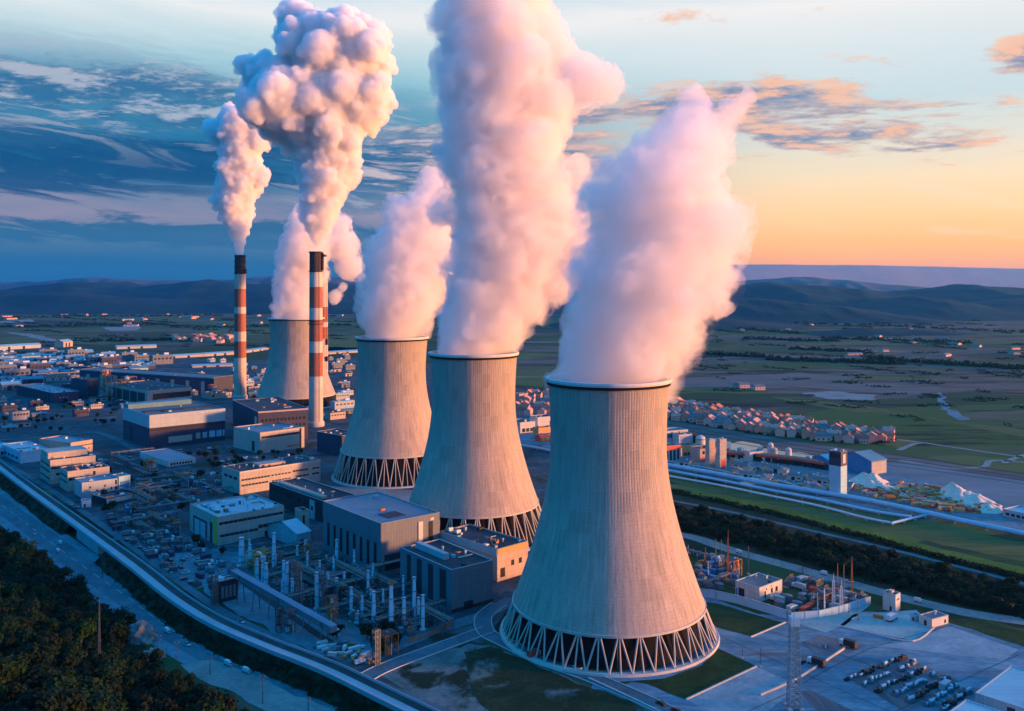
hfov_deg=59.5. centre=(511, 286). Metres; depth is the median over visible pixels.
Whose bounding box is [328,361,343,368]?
works building
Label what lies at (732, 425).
house
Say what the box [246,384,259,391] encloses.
works building
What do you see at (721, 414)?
house
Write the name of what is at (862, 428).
house
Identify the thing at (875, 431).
house
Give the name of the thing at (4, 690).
tree
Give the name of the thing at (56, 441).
depot
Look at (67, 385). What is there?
works building
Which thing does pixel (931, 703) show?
machine part
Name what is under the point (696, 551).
pipe rack
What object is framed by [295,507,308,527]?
stair block
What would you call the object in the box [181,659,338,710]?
gravel turnout
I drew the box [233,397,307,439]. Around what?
control block
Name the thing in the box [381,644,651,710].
worn lot
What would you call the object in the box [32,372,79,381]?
canteen
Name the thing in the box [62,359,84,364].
works building
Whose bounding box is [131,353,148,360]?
works building
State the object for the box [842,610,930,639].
teal yard
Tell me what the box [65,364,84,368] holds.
works building
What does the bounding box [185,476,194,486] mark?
steel structure
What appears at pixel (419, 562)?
window
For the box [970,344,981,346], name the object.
farm building
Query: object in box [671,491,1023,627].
scrub ground
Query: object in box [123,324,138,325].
farm building
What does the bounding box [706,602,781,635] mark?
lawn
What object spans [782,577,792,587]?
transformer
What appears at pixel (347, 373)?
shed
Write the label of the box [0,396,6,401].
works building
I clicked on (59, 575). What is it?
tree
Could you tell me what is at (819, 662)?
truck
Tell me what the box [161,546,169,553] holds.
transformer
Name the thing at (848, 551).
bush
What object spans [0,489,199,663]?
road shoulder
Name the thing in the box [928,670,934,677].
car
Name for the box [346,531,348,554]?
window
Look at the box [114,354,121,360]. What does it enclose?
works building
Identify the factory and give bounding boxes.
[517,418,534,432]
[529,414,549,425]
[533,425,550,436]
[535,432,550,441]
[667,427,687,442]
[667,442,680,460]
[672,431,695,442]
[676,442,697,455]
[690,445,715,461]
[727,441,730,450]
[743,449,762,461]
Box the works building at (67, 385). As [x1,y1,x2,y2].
[61,383,70,387]
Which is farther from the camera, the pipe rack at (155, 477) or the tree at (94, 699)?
the pipe rack at (155, 477)
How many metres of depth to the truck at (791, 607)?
448.11 m
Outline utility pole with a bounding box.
[260,674,264,703]
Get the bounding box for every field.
[0,319,35,322]
[1,331,56,341]
[17,344,150,353]
[103,326,140,330]
[129,331,169,338]
[155,344,357,360]
[199,329,329,334]
[247,556,438,636]
[328,335,356,349]
[530,400,1023,480]
[671,375,938,394]
[752,373,853,382]
[802,391,875,399]
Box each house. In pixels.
[193,337,198,342]
[210,337,215,342]
[216,575,237,602]
[234,422,303,452]
[269,477,354,522]
[317,429,346,455]
[440,524,527,581]
[515,392,527,397]
[517,407,525,414]
[518,403,529,407]
[523,396,530,403]
[524,406,532,415]
[534,391,541,397]
[534,401,544,408]
[537,407,546,413]
[543,388,548,393]
[667,409,670,418]
[670,406,680,412]
[671,413,681,420]
[680,408,694,413]
[681,411,688,420]
[687,400,695,404]
[688,413,706,422]
[694,409,709,413]
[695,415,705,423]
[704,414,715,425]
[706,405,716,409]
[711,419,723,426]
[714,402,722,407]
[716,416,733,420]
[717,411,726,416]
[723,418,732,428]
[728,422,735,429]
[729,381,736,387]
[730,415,738,421]
[731,412,745,417]
[736,418,746,429]
[737,382,749,387]
[742,417,755,422]
[745,421,754,431]
[749,417,761,424]
[752,384,765,389]
[754,422,765,432]
[762,426,772,434]
[766,423,778,433]
[768,414,778,422]
[775,424,785,436]
[780,413,789,418]
[786,425,795,436]
[788,420,802,424]
[789,414,804,420]
[792,424,800,434]
[801,427,811,438]
[804,416,813,421]
[805,418,813,424]
[810,430,815,439]
[814,431,832,441]
[818,420,827,423]
[826,429,842,439]
[831,422,841,429]
[835,432,842,441]
[842,431,854,443]
[846,425,855,430]
[851,427,862,432]
[853,430,861,441]
[854,426,865,431]
[858,434,869,443]
[866,426,876,431]
[866,430,876,442]
[868,428,880,435]
[877,432,887,441]
[882,425,895,432]
[882,431,894,441]
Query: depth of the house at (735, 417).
1045.18 m
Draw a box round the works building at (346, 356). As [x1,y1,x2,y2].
[342,354,349,359]
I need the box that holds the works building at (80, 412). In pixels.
[72,408,88,416]
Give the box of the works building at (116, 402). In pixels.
[113,399,124,405]
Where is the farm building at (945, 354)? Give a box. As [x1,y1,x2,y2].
[941,353,950,356]
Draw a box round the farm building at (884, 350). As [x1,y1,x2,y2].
[879,348,888,351]
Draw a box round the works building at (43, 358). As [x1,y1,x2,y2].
[34,356,49,361]
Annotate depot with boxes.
[0,442,5,456]
[2,441,45,463]
[39,435,92,451]
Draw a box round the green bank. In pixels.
[670,484,1023,572]
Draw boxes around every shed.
[0,343,40,349]
[0,355,10,360]
[0,378,22,383]
[0,380,20,390]
[0,421,9,424]
[0,424,16,431]
[6,375,24,379]
[10,352,45,357]
[12,419,31,427]
[17,357,34,361]
[18,375,43,383]
[20,353,40,357]
[30,412,46,416]
[31,368,58,374]
[36,369,58,373]
[41,356,56,359]
[42,353,55,356]
[54,339,72,346]
[59,368,79,372]
[64,354,80,359]
[85,349,93,355]
[88,395,107,401]
[92,488,136,504]
[100,351,115,354]
[114,344,156,348]
[127,365,148,369]
[141,362,156,365]
[142,364,154,368]
[172,353,205,357]
[191,363,232,367]
[204,351,233,355]
[246,347,268,352]
[247,391,257,397]
[328,349,357,353]
[332,367,340,371]
[338,382,349,387]
[341,407,353,413]
[343,371,351,376]
[910,612,918,621]
[919,610,947,627]
[1002,505,1023,520]
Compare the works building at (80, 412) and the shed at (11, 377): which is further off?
the shed at (11, 377)
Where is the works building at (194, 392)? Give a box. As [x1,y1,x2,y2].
[192,389,197,394]
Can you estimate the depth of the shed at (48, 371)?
1609.07 m
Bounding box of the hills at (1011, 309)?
[857,296,1023,320]
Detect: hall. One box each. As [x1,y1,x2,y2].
[17,383,78,403]
[106,379,191,402]
[123,398,224,448]
[323,492,439,575]
[400,539,492,612]
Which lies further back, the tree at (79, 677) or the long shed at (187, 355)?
the long shed at (187, 355)
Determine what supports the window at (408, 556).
in the switch hall
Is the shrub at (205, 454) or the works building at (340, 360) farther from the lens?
the works building at (340, 360)
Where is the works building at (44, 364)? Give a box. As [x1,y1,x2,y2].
[27,360,50,369]
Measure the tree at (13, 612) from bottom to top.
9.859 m
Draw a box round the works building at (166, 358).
[149,352,172,364]
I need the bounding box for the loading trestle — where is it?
[727,450,827,469]
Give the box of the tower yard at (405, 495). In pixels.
[330,486,412,500]
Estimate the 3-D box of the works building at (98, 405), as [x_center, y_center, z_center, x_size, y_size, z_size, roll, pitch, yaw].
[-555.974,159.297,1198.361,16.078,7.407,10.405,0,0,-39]
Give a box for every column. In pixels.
[236,537,245,566]
[248,544,251,566]
[255,558,258,580]
[261,561,263,582]
[263,562,269,586]
[271,532,276,554]
[271,555,274,567]
[273,554,276,568]
[281,560,285,593]
[284,562,289,597]
[290,578,293,599]
[313,572,320,609]
[334,539,338,558]
[334,577,339,599]
[348,587,353,614]
[350,596,352,612]
[352,549,355,576]
[356,610,360,623]
[360,595,363,613]
[366,570,369,587]
[371,591,376,621]
[381,589,384,613]
[388,578,394,629]
[401,575,404,599]
[401,597,406,629]
[411,576,416,623]
[415,597,420,624]
[419,594,426,630]
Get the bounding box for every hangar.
[811,454,828,469]
[847,450,886,473]
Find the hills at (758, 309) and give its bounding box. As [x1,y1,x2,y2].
[655,297,955,323]
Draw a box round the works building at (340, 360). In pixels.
[333,358,344,363]
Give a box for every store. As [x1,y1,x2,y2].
[140,448,195,466]
[269,518,310,546]
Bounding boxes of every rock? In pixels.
[127,620,157,644]
[141,647,165,660]
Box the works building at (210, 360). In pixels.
[206,358,214,361]
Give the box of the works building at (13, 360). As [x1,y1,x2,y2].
[0,359,21,363]
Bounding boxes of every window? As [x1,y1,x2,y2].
[209,430,214,436]
[210,522,211,541]
[216,430,221,435]
[261,432,298,438]
[327,522,329,545]
[333,525,335,547]
[340,528,341,551]
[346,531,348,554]
[353,534,355,556]
[360,536,361,560]
[367,539,368,563]
[374,542,376,567]
[407,554,410,588]
[417,558,421,593]
[428,563,432,599]
[439,568,445,605]
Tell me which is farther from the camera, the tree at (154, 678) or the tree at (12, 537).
the tree at (12, 537)
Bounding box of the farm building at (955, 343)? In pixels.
[948,342,961,344]
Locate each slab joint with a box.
[719,635,888,710]
[769,630,951,694]
[802,625,951,683]
[897,655,1017,710]
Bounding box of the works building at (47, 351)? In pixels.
[37,347,56,353]
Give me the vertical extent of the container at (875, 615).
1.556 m
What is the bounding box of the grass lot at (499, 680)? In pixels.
[464,646,647,710]
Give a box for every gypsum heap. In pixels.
[740,477,759,484]
[849,472,903,491]
[938,482,1002,513]
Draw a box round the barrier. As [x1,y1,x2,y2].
[760,647,844,695]
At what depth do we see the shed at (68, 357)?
1977.60 m
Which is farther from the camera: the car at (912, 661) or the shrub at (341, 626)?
the shrub at (341, 626)
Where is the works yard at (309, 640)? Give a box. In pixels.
[158,549,428,663]
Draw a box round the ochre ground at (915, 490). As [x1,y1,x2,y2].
[878,485,975,512]
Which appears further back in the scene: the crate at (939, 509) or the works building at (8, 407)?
the works building at (8, 407)
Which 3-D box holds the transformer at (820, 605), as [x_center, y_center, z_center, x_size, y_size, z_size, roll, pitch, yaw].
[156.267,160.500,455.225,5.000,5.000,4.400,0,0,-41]
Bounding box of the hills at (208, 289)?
[0,279,577,308]
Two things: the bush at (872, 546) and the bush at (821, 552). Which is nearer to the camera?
the bush at (821, 552)
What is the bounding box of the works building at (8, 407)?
[0,403,17,411]
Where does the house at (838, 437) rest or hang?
on the ground at (540, 345)
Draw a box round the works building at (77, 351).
[64,347,84,356]
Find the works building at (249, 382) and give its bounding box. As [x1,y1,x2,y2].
[246,379,253,385]
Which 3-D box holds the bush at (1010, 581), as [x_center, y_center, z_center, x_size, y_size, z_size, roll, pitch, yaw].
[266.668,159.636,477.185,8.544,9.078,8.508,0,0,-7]
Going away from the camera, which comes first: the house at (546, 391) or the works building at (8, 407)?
the works building at (8, 407)
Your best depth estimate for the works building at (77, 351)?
2019.02 m
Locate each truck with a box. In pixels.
[122,529,134,536]
[133,513,144,517]
[140,532,152,539]
[144,548,157,555]
[148,539,155,545]
[154,545,160,551]
[155,529,167,533]
[161,538,173,542]
[162,553,168,560]
[164,627,169,633]
[185,544,193,551]
[192,547,204,554]
[197,562,210,569]
[199,559,213,564]
[206,565,213,573]
[206,575,221,582]
[216,559,225,567]
[224,659,231,666]
[242,666,250,673]
[316,644,325,649]
[348,644,364,650]
[354,658,365,665]
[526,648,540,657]
[770,594,784,600]
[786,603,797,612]
[791,581,805,589]
[796,575,807,582]
[807,656,825,667]
[820,570,827,575]
[829,602,842,610]
[832,594,847,600]
[838,589,853,596]
[839,638,857,649]
[886,612,897,621]
[914,597,922,602]
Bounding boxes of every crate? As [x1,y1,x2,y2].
[866,492,877,495]
[885,495,895,499]
[910,502,922,505]
[921,504,928,507]
[936,506,942,511]
[953,507,964,512]
[965,507,972,512]
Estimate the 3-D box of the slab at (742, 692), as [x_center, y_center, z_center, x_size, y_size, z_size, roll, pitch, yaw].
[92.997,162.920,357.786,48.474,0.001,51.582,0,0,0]
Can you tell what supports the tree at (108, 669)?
on the hillside
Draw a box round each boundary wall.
[700,588,789,618]
[791,596,870,619]
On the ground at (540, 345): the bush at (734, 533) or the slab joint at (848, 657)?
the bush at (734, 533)
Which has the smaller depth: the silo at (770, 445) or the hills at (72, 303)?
the silo at (770, 445)
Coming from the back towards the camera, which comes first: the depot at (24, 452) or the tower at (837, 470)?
the depot at (24, 452)
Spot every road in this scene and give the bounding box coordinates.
[0,432,141,454]
[0,458,451,710]
[0,495,336,708]
[93,440,246,542]
[105,504,180,516]
[112,532,244,571]
[120,532,222,574]
[154,452,322,489]
[160,552,238,576]
[239,581,358,659]
[361,626,494,678]
[393,597,511,645]
[474,602,682,710]
[673,500,1023,584]
[896,439,1023,457]
[896,442,920,449]
[898,460,1023,468]
[1001,454,1023,462]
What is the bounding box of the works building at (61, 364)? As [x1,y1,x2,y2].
[54,360,70,367]
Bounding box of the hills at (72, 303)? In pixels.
[0,292,575,314]
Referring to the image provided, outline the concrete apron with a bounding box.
[591,598,1023,710]
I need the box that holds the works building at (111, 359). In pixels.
[98,354,117,363]
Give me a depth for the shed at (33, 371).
1639.07 m
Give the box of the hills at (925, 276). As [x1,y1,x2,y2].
[579,264,1023,294]
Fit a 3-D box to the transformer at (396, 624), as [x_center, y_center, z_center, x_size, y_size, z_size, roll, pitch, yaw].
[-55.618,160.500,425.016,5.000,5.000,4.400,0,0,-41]
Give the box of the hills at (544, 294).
[0,276,562,299]
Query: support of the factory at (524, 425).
on the ground at (540, 345)
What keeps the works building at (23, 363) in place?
on the plant yard at (537, 462)
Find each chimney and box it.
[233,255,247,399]
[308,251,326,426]
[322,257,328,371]
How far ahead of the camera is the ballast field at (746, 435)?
923.32 m
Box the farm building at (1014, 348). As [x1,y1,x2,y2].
[1007,346,1019,349]
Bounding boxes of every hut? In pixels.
[676,459,691,466]
[730,461,744,467]
[732,466,743,472]
[739,470,754,477]
[741,462,756,467]
[743,464,756,470]
[759,461,767,468]
[760,474,772,481]
[762,463,773,471]
[768,465,782,472]
[777,466,789,474]
[787,472,803,480]
[801,481,812,487]
[807,472,823,479]
[811,473,821,481]
[811,482,823,489]
[812,476,828,484]
[847,480,854,489]
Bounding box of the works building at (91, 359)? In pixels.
[85,354,103,365]
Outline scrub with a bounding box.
[669,418,1023,618]
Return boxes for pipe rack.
[110,449,139,457]
[111,461,123,469]
[111,509,181,530]
[114,454,131,467]
[123,460,138,469]
[128,487,154,505]
[129,520,142,530]
[131,447,153,455]
[132,494,149,508]
[133,467,147,477]
[133,472,159,480]
[134,505,165,513]
[134,519,150,532]
[135,478,181,487]
[135,481,155,495]
[135,498,195,512]
[136,474,172,481]
[138,483,178,496]
[145,510,164,528]
[149,485,169,497]
[163,499,176,508]
[164,467,189,474]
[172,487,198,494]
[173,491,189,505]
[175,474,193,482]
[199,486,232,496]
[200,481,211,487]
[202,473,221,479]
[211,488,224,497]
[232,560,260,567]
[239,560,269,573]
[251,538,311,552]
[268,561,318,575]
[270,554,304,565]
[273,567,343,591]
[274,560,311,570]
[276,551,322,569]
[278,566,319,584]
[282,572,380,613]
[284,547,317,557]
[289,559,347,600]
[293,589,326,604]
[310,552,339,562]
[310,554,345,562]
[317,600,355,614]
[324,556,375,592]
[329,558,399,580]
[331,580,382,609]
[334,576,360,590]
[341,589,380,609]
[348,561,398,596]
[358,605,398,624]
[361,580,412,600]
[364,577,399,588]
[366,601,406,619]
[373,597,446,629]
[384,593,417,607]
[399,614,438,625]
[411,602,453,635]
[686,547,715,559]
[705,571,731,583]
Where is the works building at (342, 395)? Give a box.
[333,391,349,399]
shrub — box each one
[101,504,111,510]
[108,500,117,509]
[177,503,186,508]
[191,534,200,543]
[196,469,204,476]
[197,539,204,547]
[202,451,209,458]
[219,547,225,554]
[295,448,302,454]
[329,622,344,637]
[359,622,373,639]
[370,638,386,651]
[379,619,394,629]
[390,631,402,647]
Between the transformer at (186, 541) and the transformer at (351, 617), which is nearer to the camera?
the transformer at (351, 617)
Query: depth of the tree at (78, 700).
267.19 m
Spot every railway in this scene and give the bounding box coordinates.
[530,406,1023,480]
[532,403,1023,477]
[534,411,1023,483]
[535,399,1023,473]
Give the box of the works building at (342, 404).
[330,398,354,409]
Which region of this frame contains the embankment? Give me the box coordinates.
[0,472,392,710]
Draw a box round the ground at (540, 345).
[0,291,1023,710]
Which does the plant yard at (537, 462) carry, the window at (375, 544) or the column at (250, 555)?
the column at (250, 555)
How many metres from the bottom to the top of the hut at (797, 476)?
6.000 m
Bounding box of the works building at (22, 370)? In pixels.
[2,366,30,375]
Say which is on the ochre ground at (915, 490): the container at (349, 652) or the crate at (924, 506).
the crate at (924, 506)
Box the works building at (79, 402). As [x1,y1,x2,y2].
[68,399,83,406]
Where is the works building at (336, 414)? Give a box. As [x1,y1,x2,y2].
[325,409,345,419]
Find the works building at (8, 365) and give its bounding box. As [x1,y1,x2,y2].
[0,362,16,371]
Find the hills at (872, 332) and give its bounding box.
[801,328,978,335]
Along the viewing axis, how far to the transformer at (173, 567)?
510.43 m
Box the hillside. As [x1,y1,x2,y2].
[0,561,195,710]
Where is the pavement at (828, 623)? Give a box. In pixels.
[800,605,869,631]
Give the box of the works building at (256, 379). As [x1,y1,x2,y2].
[246,376,259,383]
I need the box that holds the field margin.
[845,594,1023,645]
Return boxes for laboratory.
[74,474,117,497]
[111,472,129,489]
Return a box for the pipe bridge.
[230,568,339,640]
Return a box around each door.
[130,425,132,439]
[194,518,198,533]
[200,521,204,537]
[252,441,254,450]
[428,521,432,540]
[464,600,472,609]
[500,567,504,577]
[739,588,743,596]
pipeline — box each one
[521,444,549,451]
[667,460,797,485]
[668,463,1023,536]
[668,469,911,518]
[669,475,889,523]
[889,514,927,525]
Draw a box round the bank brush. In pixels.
[0,475,378,710]
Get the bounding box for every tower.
[71,377,97,398]
[256,317,335,407]
[309,499,314,519]
[331,334,430,488]
[408,349,540,550]
[499,371,719,677]
[705,438,714,467]
[716,437,726,470]
[784,613,804,710]
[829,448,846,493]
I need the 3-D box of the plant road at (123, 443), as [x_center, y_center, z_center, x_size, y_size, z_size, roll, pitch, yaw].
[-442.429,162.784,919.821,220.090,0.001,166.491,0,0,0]
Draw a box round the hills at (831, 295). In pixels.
[606,282,1023,307]
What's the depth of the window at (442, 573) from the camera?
452.90 m
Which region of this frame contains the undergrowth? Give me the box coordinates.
[0,529,234,710]
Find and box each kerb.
[588,677,660,710]
[685,665,756,699]
[750,622,785,637]
[839,625,934,641]
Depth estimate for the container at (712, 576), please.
496.62 m
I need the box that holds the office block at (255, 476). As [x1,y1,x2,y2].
[222,454,320,494]
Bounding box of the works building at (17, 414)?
[10,408,28,420]
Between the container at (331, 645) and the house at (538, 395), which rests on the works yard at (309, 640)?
the container at (331, 645)
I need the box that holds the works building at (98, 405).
[89,402,103,408]
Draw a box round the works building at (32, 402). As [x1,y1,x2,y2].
[28,399,42,406]
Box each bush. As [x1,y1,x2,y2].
[675,507,685,512]
[678,521,685,529]
[684,520,699,531]
[688,506,698,511]
[695,526,705,533]
[697,504,708,511]
[703,510,711,516]
[709,528,721,536]
[710,514,720,518]
[713,532,723,539]
[718,516,731,525]
[719,513,732,520]
[720,523,735,529]
[720,527,731,535]
[727,530,740,536]
[727,534,739,542]
[736,514,747,521]
[752,518,763,527]
[763,520,775,529]
[768,545,777,554]
[772,526,783,534]
[793,531,805,540]
[803,535,819,546]
[816,540,826,547]
[816,548,830,561]
[818,554,835,564]
[819,535,830,541]
[824,540,837,549]
[825,558,841,569]
[828,546,839,554]
[838,544,849,552]
[838,558,852,572]
[845,549,859,557]
[848,543,859,549]
[848,552,863,561]
[853,545,867,554]
[853,562,865,574]
[859,555,870,560]
[867,545,877,551]
[868,547,884,554]
[875,554,891,566]
[885,549,898,560]
[894,577,909,588]
[905,557,922,565]
[907,561,920,571]
[927,562,944,571]
[936,561,951,568]
[938,567,949,573]
[942,572,958,582]
[942,589,961,602]
[960,570,973,577]
[968,576,981,583]
[977,572,990,580]
[980,579,993,584]
[986,595,1003,610]
[988,581,1003,587]
[993,601,1015,612]
[997,595,1016,602]
[1003,576,1019,584]
[1010,584,1023,592]
[1010,602,1019,611]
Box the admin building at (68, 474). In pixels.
[60,462,109,491]
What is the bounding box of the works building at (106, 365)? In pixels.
[91,363,111,367]
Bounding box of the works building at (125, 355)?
[119,350,137,360]
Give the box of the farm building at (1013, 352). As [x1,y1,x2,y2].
[1008,351,1020,354]
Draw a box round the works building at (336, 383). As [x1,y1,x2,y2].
[335,380,349,385]
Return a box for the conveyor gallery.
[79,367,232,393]
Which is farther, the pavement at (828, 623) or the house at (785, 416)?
the house at (785, 416)
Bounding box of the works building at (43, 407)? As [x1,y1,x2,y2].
[35,405,48,410]
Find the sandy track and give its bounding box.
[681,532,1023,624]
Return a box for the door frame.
[193,515,206,538]
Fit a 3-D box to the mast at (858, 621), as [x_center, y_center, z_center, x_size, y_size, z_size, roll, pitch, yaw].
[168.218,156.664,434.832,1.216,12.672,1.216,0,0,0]
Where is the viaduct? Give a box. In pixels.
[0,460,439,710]
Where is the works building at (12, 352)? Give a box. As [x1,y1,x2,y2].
[0,350,16,354]
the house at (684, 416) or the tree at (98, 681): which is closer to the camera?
the tree at (98, 681)
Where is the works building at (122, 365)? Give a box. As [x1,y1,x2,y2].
[108,362,131,368]
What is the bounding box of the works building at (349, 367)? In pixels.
[343,364,354,369]
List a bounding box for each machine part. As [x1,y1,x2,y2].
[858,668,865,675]
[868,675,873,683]
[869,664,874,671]
[874,686,882,693]
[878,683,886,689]
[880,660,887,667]
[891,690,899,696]
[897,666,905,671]
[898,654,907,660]
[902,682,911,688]
[904,695,915,702]
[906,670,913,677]
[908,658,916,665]
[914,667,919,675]
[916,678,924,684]
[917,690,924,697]
[925,682,935,689]
[925,699,934,706]
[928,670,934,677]
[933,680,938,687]
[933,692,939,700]
[942,699,953,706]
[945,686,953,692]
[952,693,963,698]
[961,686,972,694]
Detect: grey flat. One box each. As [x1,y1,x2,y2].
[689,456,816,480]
[887,462,1023,505]
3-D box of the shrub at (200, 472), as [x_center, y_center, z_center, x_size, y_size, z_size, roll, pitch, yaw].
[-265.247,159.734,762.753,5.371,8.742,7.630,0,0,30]
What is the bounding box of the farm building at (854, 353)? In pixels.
[846,352,862,354]
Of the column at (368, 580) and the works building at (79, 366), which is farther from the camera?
the works building at (79, 366)
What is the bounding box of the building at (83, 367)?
[82,366,102,368]
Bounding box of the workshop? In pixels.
[190,493,283,545]
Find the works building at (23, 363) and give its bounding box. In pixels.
[2,360,32,367]
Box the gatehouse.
[735,572,781,601]
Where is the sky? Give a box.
[0,0,1023,290]
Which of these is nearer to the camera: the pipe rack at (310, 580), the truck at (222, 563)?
the pipe rack at (310, 580)
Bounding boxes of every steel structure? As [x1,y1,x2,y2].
[100,369,108,388]
[103,375,115,400]
[114,379,127,384]
[121,376,136,381]
[129,501,139,509]
[143,458,157,471]
[148,511,158,520]
[163,488,173,499]
[171,521,180,531]
[176,471,193,480]
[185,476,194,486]
[209,384,218,392]
[211,575,217,605]
[246,548,271,575]
[257,542,266,550]
[267,553,271,565]
[275,551,283,564]
[275,607,282,632]
[283,607,295,634]
[289,560,298,592]
[294,565,302,604]
[302,544,311,564]
[311,562,321,570]
[319,566,325,612]
[324,587,332,599]
[326,594,337,623]
[354,595,363,609]
[372,628,380,666]
[376,628,398,656]
[383,601,388,619]
[398,612,409,627]
[712,556,723,567]
[722,556,741,575]
[805,575,822,587]
[812,589,831,607]
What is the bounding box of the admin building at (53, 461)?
[40,445,95,484]
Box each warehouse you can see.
[950,699,999,710]
[975,665,1023,710]
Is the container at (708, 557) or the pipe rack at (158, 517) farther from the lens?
the pipe rack at (158, 517)
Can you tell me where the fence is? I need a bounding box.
[408,621,451,643]
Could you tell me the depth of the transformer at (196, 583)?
484.61 m
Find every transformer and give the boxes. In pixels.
[117,507,124,514]
[129,536,137,544]
[134,529,140,537]
[143,534,151,542]
[146,520,153,528]
[154,530,162,537]
[156,534,163,542]
[159,538,167,547]
[159,559,168,568]
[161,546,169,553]
[162,517,169,525]
[168,524,173,531]
[169,563,177,571]
[171,538,180,545]
[182,537,190,546]
[192,579,201,588]
[227,565,235,573]
[270,578,280,588]
[301,582,311,589]
[326,562,331,569]
[348,610,356,622]
[361,616,370,623]
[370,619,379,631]
[393,620,398,630]
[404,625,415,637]
[406,622,416,631]
[694,568,702,577]
[697,572,706,582]
[703,560,712,569]
[704,581,714,589]
[728,578,734,588]
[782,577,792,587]
[786,573,795,581]
[796,594,806,604]
[814,598,823,608]
[821,584,831,595]
[827,588,837,598]
[847,590,857,598]
[857,590,867,598]
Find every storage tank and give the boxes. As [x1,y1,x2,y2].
[14,399,21,403]
[175,535,182,541]
[359,607,368,613]
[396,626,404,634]
[694,563,702,569]
[696,578,703,585]
[714,582,724,589]
[717,567,725,573]
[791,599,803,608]
[797,591,807,597]
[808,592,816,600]
[848,596,857,602]
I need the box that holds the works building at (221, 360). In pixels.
[219,358,225,362]
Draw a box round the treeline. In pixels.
[0,313,1023,425]
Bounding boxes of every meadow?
[669,477,1023,561]
[774,397,1023,437]
[883,440,914,447]
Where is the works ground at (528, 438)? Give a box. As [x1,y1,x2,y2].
[516,417,1023,530]
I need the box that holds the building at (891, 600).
[883,589,900,611]
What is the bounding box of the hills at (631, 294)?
[580,277,927,302]
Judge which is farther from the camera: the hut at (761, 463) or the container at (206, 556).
the hut at (761, 463)
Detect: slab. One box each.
[688,667,798,710]
[801,635,864,655]
[802,690,852,710]
[845,659,958,710]
[875,626,1017,660]
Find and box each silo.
[695,435,705,444]
[767,442,773,452]
[770,447,777,453]
[785,447,791,455]
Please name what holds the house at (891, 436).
on the ground at (540, 345)
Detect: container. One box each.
[106,517,116,521]
[112,525,121,530]
[147,552,158,558]
[166,550,174,556]
[174,545,181,551]
[190,490,198,494]
[195,571,204,578]
[200,553,211,559]
[316,639,327,644]
[324,648,336,653]
[325,643,336,647]
[327,651,337,656]
[344,650,352,654]
[347,642,355,646]
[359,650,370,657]
[695,552,704,557]
[700,569,710,575]
[705,553,713,559]
[706,567,717,574]
[708,574,718,581]
[728,572,738,579]
[774,598,784,607]
[782,592,792,601]
[799,604,809,611]
[805,601,815,609]
[809,586,820,591]
[822,643,828,648]
[873,613,882,619]
[939,678,951,690]
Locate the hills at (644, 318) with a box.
[549,305,813,330]
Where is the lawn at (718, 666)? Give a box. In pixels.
[620,648,754,698]
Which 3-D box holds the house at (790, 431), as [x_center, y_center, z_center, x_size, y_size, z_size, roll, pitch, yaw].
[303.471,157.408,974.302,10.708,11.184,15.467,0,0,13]
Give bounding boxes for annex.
[202,390,231,398]
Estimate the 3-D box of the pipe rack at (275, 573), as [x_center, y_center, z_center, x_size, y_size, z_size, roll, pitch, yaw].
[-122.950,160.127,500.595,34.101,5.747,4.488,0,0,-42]
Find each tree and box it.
[0,530,7,537]
[0,548,9,569]
[0,582,8,599]
[0,615,19,633]
[0,630,14,648]
[0,633,2,646]
[0,635,16,654]
[0,652,15,685]
[0,684,8,701]
[1,655,27,683]
[4,543,21,560]
[4,596,15,600]
[4,680,26,701]
[5,532,21,544]
[6,644,24,655]
[7,607,19,616]
[8,651,30,665]
[10,537,27,548]
[12,687,71,710]
[13,629,42,649]
[13,665,48,702]
[14,625,35,633]
[15,540,38,567]
[18,598,44,628]
[18,636,59,665]
[25,609,39,626]
[27,560,54,575]
[31,549,48,561]
[32,614,54,632]
[34,556,53,564]
[37,632,62,661]
[37,664,61,688]
[39,670,77,690]
[44,620,59,632]
[51,686,89,703]
[52,571,63,591]
[52,650,81,667]
[52,664,78,683]
[54,685,89,710]
[55,646,65,658]
[56,565,74,578]
[57,618,75,641]
[58,628,73,644]
[60,607,83,622]
[64,638,87,658]
[65,574,88,590]
[71,669,82,682]
[72,617,96,640]
[73,691,101,710]
[74,593,89,606]
[75,584,88,593]
[75,674,113,697]
[78,608,96,621]
[80,640,96,655]
[82,588,92,595]
[86,602,107,613]
[86,693,109,710]
[87,649,102,659]
[88,607,110,628]
[88,628,101,638]
[88,651,109,666]
[89,635,102,648]
[89,676,110,688]
[91,661,124,679]
[97,621,126,640]
[97,691,124,710]
[99,643,122,658]
[99,654,126,670]
[101,636,116,648]
[101,676,122,694]
[106,610,113,618]
[110,606,136,625]
[111,691,129,710]
[114,641,124,650]
[115,619,127,628]
[117,665,133,680]
[119,627,132,642]
[120,676,136,694]
[124,657,142,676]
[124,689,163,710]
[137,652,149,669]
[139,669,148,681]
[144,667,167,690]
[148,648,163,665]
[152,691,164,699]
[156,696,177,710]
[165,675,188,698]
[167,668,181,679]
[179,672,196,687]
[186,683,216,705]
[187,697,224,710]
[198,687,240,710]
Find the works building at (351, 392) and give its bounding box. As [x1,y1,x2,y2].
[337,389,353,394]
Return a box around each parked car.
[655,700,665,706]
[670,707,681,710]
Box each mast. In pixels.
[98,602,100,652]
[727,540,729,579]
[832,573,834,606]
[839,579,845,612]
[843,564,843,596]
[851,564,852,590]
[857,596,859,622]
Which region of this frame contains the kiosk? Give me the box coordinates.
[81,498,90,507]
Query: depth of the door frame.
583.11 m
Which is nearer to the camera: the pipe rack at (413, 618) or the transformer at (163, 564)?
the pipe rack at (413, 618)
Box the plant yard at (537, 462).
[0,352,549,683]

